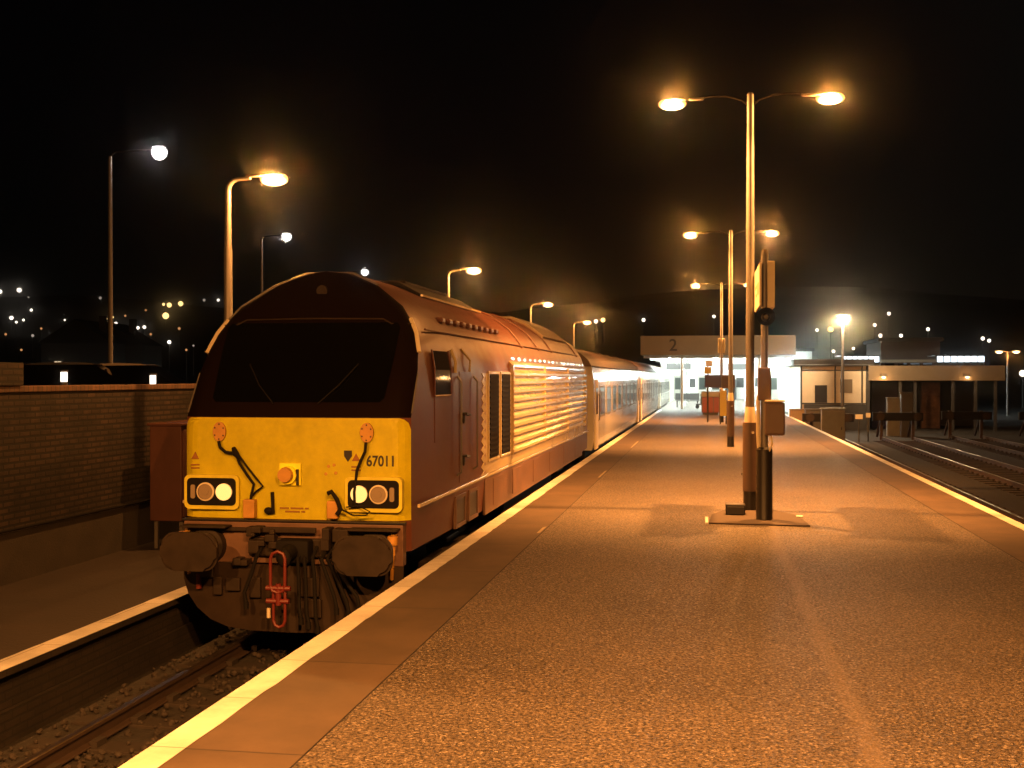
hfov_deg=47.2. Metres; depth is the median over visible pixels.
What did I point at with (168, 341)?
street lamp
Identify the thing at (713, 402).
litter bin
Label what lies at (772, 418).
sign pole
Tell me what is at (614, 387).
window
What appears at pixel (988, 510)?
platform edge line
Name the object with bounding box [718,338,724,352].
lit sign
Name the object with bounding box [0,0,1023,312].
sky
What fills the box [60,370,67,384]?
lit bollard
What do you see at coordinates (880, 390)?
door
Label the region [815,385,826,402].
door
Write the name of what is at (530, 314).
lamp post
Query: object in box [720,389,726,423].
poster board
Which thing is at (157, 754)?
platform edge line
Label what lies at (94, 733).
railway track
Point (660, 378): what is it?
door
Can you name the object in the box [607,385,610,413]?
window
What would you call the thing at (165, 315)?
street lamp
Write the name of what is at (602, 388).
window
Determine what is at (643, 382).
window
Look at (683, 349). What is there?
station canopy
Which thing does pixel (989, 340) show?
street lamp
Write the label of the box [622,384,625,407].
window
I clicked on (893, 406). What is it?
relay cabinet
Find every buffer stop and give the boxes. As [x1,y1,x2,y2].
[802,412,853,425]
[872,411,922,439]
[941,411,991,438]
[1018,412,1023,435]
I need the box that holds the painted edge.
[705,515,802,523]
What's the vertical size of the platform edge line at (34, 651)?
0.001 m
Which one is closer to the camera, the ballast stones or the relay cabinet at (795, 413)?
the ballast stones
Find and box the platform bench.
[675,393,698,406]
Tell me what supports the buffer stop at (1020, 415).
on the ground
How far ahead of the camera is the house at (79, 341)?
134.97 m
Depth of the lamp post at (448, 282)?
31.34 m
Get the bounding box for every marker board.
[855,414,862,442]
[866,413,870,440]
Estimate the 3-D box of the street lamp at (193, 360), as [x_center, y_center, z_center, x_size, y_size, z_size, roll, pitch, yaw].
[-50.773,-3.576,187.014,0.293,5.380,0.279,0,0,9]
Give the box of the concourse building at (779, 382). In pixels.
[661,348,814,411]
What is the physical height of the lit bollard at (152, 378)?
1.194 m
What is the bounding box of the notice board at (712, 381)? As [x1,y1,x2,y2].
[705,375,734,421]
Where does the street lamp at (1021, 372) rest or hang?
on the hills
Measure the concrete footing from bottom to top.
0.020 m
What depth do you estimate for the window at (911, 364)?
80.96 m
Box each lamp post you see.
[108,147,167,362]
[224,174,280,321]
[260,233,291,293]
[446,268,477,296]
[529,303,542,321]
[572,321,582,348]
[665,92,836,509]
[688,230,774,446]
[694,282,745,421]
[836,315,848,407]
[995,350,1020,415]
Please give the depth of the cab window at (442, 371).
13.67 m
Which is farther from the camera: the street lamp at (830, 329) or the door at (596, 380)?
the street lamp at (830, 329)
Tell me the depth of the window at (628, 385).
45.04 m
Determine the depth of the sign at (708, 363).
52.81 m
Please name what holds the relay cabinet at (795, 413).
on the ground
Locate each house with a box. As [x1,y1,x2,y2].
[38,316,125,363]
[98,319,163,366]
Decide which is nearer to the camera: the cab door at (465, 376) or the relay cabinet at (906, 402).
the cab door at (465, 376)
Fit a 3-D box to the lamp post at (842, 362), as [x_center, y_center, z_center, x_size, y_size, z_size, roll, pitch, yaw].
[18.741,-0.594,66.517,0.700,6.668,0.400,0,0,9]
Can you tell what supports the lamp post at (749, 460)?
on the concrete footing
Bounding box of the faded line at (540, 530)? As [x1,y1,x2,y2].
[537,441,638,532]
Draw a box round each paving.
[0,539,231,671]
[158,399,680,767]
[755,400,1023,562]
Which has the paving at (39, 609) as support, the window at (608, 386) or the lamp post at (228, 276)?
the lamp post at (228, 276)
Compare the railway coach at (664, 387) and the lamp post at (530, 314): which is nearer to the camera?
the lamp post at (530, 314)
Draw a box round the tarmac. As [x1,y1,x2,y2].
[292,399,1023,767]
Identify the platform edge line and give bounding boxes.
[0,586,187,670]
[118,410,660,767]
[785,414,1023,529]
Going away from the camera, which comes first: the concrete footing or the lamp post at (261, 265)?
the concrete footing
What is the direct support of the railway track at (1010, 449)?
on the ground
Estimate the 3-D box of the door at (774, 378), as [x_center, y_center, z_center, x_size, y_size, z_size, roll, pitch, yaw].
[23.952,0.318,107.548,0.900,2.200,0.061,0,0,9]
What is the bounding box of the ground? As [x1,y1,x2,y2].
[0,405,1023,767]
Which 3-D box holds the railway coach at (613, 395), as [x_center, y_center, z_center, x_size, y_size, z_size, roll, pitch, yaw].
[2.594,0.750,42.101,2.845,3.925,21.800,0,0,9]
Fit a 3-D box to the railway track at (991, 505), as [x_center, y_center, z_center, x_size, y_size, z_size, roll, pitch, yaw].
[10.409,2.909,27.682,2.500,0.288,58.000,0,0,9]
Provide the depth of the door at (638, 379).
51.44 m
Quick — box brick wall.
[0,362,195,585]
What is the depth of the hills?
370.96 m
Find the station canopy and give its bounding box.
[641,335,795,408]
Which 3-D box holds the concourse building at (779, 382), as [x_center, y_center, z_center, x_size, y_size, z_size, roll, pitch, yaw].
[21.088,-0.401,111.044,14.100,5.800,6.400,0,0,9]
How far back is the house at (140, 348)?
141.16 m
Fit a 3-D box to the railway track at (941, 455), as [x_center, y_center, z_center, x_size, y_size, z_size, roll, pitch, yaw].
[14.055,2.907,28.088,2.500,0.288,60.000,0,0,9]
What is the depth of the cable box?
16.89 m
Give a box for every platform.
[0,565,327,748]
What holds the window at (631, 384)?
in the railway coach at (613, 395)
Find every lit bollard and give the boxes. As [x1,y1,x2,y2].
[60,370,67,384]
[149,373,156,383]
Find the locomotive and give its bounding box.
[160,271,588,633]
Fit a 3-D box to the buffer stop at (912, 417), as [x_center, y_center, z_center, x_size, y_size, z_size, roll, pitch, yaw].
[19.116,2.057,58.459,2.400,1.400,2.089,0,0,9]
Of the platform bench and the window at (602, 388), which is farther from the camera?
the platform bench
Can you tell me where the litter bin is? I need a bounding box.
[701,391,719,414]
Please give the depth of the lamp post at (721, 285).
52.61 m
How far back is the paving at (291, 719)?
8.48 m
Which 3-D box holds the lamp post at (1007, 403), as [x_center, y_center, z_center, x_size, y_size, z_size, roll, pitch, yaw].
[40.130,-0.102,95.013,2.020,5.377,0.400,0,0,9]
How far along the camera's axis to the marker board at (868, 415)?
56.99 m
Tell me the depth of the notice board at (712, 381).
52.48 m
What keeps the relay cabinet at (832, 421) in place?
on the ground
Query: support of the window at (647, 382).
in the railway coach at (649, 389)
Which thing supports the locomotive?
on the railway track at (94, 733)
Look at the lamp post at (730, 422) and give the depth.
33.86 m
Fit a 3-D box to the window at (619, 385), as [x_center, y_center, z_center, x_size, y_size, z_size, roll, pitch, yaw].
[3.709,0.446,40.504,0.024,0.870,1.600,0,0,9]
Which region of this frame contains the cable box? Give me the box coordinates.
[725,503,744,514]
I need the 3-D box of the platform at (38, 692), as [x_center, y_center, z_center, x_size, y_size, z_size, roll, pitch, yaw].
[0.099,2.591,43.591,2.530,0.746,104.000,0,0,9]
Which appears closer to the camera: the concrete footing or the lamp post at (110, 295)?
the concrete footing
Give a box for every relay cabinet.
[788,409,804,422]
[804,409,820,429]
[820,408,845,440]
[885,397,899,435]
[899,392,913,436]
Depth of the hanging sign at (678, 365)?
78.17 m
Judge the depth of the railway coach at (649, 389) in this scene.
60.46 m
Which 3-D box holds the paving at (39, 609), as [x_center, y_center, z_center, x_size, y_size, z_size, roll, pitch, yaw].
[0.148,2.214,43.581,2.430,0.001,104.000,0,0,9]
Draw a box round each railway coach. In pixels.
[570,349,639,464]
[614,357,659,426]
[642,363,670,412]
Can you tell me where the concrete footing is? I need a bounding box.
[709,510,809,526]
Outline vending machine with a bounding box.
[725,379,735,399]
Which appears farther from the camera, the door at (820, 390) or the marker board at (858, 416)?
the door at (820, 390)
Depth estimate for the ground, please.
28.01 m
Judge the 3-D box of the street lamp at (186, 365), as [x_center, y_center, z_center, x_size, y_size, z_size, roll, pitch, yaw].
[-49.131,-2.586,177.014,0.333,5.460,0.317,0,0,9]
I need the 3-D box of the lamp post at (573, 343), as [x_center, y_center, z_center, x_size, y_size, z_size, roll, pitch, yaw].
[3.599,-0.571,60.729,0.984,5.384,0.232,0,0,9]
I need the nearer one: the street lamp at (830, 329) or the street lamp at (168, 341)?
the street lamp at (830, 329)
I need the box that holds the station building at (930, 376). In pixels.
[781,338,1004,430]
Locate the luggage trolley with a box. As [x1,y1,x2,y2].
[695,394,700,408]
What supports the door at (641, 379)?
in the railway coach at (649, 389)
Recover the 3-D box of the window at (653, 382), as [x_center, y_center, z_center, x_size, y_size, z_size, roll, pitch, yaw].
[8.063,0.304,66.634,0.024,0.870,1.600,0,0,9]
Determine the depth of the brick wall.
15.43 m
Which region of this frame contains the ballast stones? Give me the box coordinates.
[0,627,320,767]
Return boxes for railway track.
[0,631,314,767]
[845,439,1023,523]
[876,437,1023,497]
[944,435,1023,460]
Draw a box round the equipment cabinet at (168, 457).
[147,420,187,547]
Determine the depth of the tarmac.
8.93 m
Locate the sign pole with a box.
[755,249,785,519]
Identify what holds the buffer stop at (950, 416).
on the ground
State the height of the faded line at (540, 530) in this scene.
0.001 m
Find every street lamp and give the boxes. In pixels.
[162,313,168,318]
[167,340,170,371]
[185,349,186,382]
[193,345,193,376]
[828,326,832,358]
[987,339,990,365]
[1019,370,1023,407]
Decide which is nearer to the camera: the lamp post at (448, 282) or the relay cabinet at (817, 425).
the lamp post at (448, 282)
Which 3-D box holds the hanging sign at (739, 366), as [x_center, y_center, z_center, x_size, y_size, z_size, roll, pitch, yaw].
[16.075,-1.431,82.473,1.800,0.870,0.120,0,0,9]
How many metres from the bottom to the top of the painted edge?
0.029 m
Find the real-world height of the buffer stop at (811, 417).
1.400 m
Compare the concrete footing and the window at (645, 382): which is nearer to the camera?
the concrete footing
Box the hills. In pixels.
[0,287,1023,404]
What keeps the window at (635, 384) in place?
in the railway coach at (613, 395)
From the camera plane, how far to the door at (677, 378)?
108.95 m
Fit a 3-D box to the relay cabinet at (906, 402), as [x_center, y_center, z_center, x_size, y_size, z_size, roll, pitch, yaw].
[20.596,1.594,61.257,0.680,2.350,0.580,0,0,9]
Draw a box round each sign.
[667,358,690,368]
[705,360,711,421]
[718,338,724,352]
[733,364,745,369]
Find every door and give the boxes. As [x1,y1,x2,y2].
[459,371,470,482]
[594,379,599,449]
[637,379,639,421]
[640,379,641,419]
[660,378,661,407]
[674,375,680,398]
[698,375,706,398]
[771,375,777,398]
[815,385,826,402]
[871,381,896,427]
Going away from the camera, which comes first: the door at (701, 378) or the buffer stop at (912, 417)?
the buffer stop at (912, 417)
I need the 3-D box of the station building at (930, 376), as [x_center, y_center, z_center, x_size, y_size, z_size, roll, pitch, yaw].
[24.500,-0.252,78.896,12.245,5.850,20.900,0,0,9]
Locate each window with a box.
[431,349,451,396]
[600,385,604,416]
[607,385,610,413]
[612,385,616,411]
[618,384,620,409]
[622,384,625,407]
[627,384,629,406]
[630,383,632,405]
[634,383,636,403]
[643,382,644,400]
[645,382,646,399]
[647,382,648,398]
[653,382,654,396]
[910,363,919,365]

